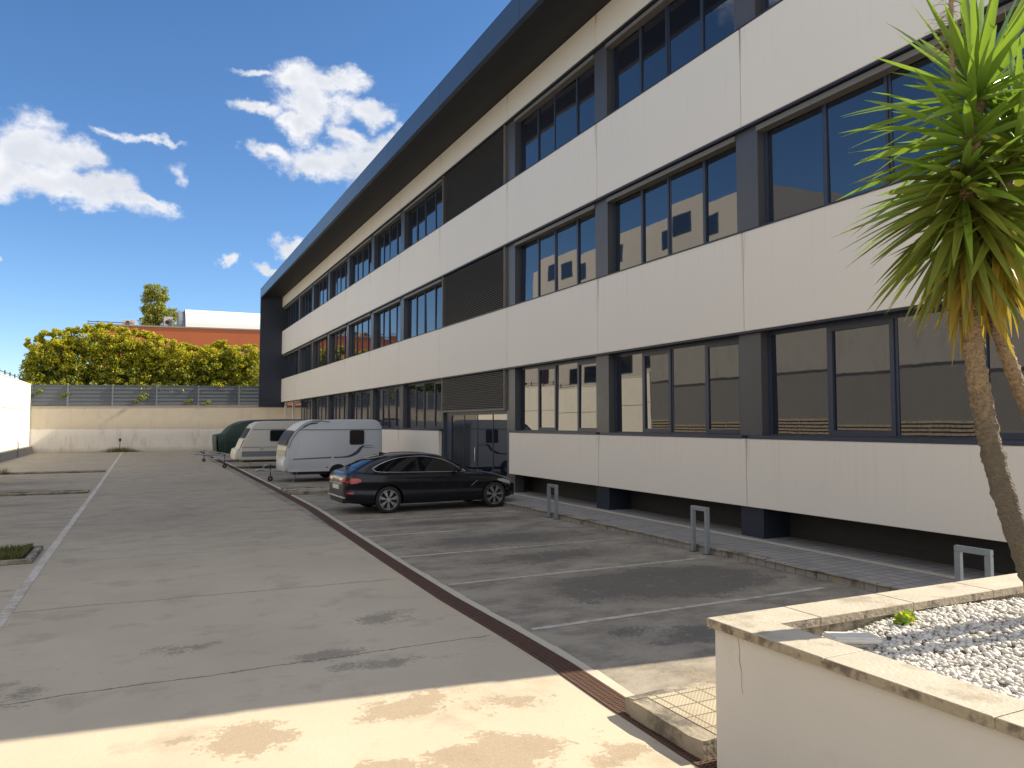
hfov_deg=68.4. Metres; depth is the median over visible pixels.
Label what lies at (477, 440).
entrance door
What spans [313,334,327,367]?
window
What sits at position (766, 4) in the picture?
window
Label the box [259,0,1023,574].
office building
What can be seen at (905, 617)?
weed
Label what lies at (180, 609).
ground
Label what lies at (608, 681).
edging strip
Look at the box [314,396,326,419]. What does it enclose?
window
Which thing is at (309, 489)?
island bed
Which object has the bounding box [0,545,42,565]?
kerb
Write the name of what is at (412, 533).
painted line
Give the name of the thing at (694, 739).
kerb
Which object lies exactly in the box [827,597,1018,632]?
dry weeds
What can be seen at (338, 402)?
window
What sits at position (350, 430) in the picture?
window frame
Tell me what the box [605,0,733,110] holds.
window
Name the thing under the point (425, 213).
window
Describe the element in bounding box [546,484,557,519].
hoop barrier
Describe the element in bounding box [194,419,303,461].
caravan
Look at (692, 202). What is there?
window
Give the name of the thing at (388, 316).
window
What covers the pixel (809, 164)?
window
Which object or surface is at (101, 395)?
metal fence
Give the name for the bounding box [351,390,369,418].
window
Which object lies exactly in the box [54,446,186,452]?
weeds
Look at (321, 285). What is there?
window
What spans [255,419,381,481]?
caravan
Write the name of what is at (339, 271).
window
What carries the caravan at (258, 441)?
on the ground at (180, 609)
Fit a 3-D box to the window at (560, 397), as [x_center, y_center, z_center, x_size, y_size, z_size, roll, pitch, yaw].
[1.166,0.380,21.302,0.390,2.032,5.070,1,-3,-26]
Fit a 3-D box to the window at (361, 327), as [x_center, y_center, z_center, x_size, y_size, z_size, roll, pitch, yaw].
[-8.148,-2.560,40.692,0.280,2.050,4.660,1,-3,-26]
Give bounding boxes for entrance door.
[446,410,506,476]
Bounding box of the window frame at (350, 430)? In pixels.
[349,430,364,444]
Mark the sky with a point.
(188, 147)
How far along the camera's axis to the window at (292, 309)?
60.35 m
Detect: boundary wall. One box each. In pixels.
[0,373,32,461]
[29,405,300,452]
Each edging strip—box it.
[203,451,633,696]
[514,493,970,580]
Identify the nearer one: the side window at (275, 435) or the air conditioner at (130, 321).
the side window at (275, 435)
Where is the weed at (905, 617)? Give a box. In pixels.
[892,609,914,625]
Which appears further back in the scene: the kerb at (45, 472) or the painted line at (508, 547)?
the kerb at (45, 472)
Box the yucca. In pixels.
[830,0,1023,585]
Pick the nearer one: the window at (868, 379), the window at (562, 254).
the window at (868, 379)
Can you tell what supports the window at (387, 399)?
in the office building at (595, 252)
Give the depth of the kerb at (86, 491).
24.00 m
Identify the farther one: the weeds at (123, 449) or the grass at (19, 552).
the weeds at (123, 449)
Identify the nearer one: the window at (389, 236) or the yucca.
the yucca
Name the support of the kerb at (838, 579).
on the ground at (180, 609)
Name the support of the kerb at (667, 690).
on the ground at (180, 609)
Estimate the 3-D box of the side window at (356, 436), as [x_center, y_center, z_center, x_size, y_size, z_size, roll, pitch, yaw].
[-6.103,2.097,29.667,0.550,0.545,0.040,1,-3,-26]
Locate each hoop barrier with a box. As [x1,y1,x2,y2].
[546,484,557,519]
[690,505,711,554]
[954,545,993,581]
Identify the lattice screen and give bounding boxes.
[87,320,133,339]
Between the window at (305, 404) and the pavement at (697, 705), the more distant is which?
the window at (305, 404)
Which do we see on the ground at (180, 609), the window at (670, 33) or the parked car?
the parked car
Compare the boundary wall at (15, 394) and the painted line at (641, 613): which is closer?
the painted line at (641, 613)
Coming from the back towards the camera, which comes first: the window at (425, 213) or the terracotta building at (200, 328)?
the terracotta building at (200, 328)
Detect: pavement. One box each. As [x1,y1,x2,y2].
[479,489,1004,592]
[648,684,716,734]
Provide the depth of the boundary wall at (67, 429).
59.45 m
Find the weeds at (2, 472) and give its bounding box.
[0,468,99,495]
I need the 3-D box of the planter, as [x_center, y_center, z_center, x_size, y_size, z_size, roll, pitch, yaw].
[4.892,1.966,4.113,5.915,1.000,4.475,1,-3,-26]
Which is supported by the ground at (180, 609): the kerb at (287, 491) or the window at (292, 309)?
the kerb at (287, 491)
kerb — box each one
[0,489,89,495]
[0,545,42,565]
[6,470,105,473]
[281,486,329,494]
[502,502,900,589]
[625,680,715,714]
[629,696,716,760]
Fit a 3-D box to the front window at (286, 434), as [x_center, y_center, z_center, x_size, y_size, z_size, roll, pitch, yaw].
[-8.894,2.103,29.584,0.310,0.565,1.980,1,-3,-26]
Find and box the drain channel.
[200,451,716,767]
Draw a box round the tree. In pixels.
[137,283,178,325]
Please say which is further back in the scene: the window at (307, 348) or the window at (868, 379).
the window at (307, 348)
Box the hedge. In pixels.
[18,322,259,392]
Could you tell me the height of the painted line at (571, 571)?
0.001 m
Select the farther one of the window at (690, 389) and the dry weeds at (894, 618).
the window at (690, 389)
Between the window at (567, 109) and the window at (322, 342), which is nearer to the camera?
the window at (567, 109)
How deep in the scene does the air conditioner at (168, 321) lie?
77.90 m
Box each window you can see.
[240,428,249,437]
[270,430,284,440]
[277,430,292,444]
[283,348,297,377]
[284,296,298,327]
[299,342,311,371]
[300,285,311,317]
[301,399,310,419]
[313,272,327,307]
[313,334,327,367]
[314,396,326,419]
[329,325,346,362]
[330,256,347,297]
[331,394,345,419]
[348,313,370,355]
[349,237,371,283]
[350,430,363,443]
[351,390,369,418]
[373,299,400,347]
[374,212,400,267]
[376,386,399,429]
[398,380,442,430]
[403,279,441,337]
[404,179,442,246]
[508,357,599,434]
[514,54,594,172]
[514,204,595,301]
[600,336,747,438]
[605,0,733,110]
[606,136,736,271]
[749,298,1023,445]
[756,0,1023,222]
[762,0,779,11]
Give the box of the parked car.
[328,451,513,512]
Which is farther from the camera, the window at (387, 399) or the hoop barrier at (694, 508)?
the window at (387, 399)
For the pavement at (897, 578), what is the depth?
12.82 m
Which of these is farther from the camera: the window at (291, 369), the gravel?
the window at (291, 369)
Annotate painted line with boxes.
[0,452,122,628]
[341,511,511,521]
[365,530,459,536]
[399,538,623,557]
[448,557,704,584]
[531,587,824,629]
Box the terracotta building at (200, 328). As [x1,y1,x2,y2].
[103,309,300,404]
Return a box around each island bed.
[0,491,81,493]
[288,487,328,490]
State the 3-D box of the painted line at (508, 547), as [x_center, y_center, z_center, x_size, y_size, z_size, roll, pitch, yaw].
[0.134,2.959,13.682,4.641,0.001,0.094,2,-3,-27]
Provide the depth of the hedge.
60.51 m
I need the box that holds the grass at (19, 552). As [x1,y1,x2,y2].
[0,543,33,559]
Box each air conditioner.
[123,320,135,324]
[164,317,172,325]
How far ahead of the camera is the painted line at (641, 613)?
9.10 m
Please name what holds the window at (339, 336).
in the office building at (595, 252)
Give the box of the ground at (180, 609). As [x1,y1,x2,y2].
[0,451,876,767]
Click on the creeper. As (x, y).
(139, 401)
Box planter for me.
[707,573,1023,767]
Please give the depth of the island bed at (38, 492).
24.20 m
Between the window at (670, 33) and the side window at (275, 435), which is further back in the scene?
the side window at (275, 435)
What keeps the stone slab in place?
on the gravel
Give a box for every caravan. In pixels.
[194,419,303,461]
[213,421,299,467]
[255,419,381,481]
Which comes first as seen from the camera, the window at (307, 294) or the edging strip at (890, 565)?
the edging strip at (890, 565)
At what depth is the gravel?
4.71 m
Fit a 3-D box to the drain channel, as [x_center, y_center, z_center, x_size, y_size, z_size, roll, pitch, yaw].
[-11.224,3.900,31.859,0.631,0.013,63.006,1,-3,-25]
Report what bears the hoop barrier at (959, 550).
on the ground at (180, 609)
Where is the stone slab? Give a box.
[821,632,881,647]
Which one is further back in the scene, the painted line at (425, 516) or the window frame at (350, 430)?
the window frame at (350, 430)
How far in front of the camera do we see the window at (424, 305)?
31.60 m
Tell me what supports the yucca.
in the planter
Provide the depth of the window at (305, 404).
54.20 m
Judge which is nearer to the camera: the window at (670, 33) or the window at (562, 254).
the window at (670, 33)
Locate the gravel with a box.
[843,596,1023,699]
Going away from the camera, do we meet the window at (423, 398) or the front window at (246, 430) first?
the window at (423, 398)
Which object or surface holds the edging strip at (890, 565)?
on the pavement at (897, 578)
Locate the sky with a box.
[0,0,510,383]
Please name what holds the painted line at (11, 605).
on the ground at (180, 609)
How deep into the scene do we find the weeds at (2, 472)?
32.88 m
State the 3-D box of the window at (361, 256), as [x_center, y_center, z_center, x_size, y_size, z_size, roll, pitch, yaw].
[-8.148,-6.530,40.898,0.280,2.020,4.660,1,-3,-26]
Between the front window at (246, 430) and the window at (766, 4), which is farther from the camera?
the front window at (246, 430)
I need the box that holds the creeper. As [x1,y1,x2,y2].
[131,396,148,402]
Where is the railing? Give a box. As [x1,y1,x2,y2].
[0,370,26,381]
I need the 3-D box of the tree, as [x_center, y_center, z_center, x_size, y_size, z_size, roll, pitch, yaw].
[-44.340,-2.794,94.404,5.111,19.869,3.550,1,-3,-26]
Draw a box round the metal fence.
[30,384,258,405]

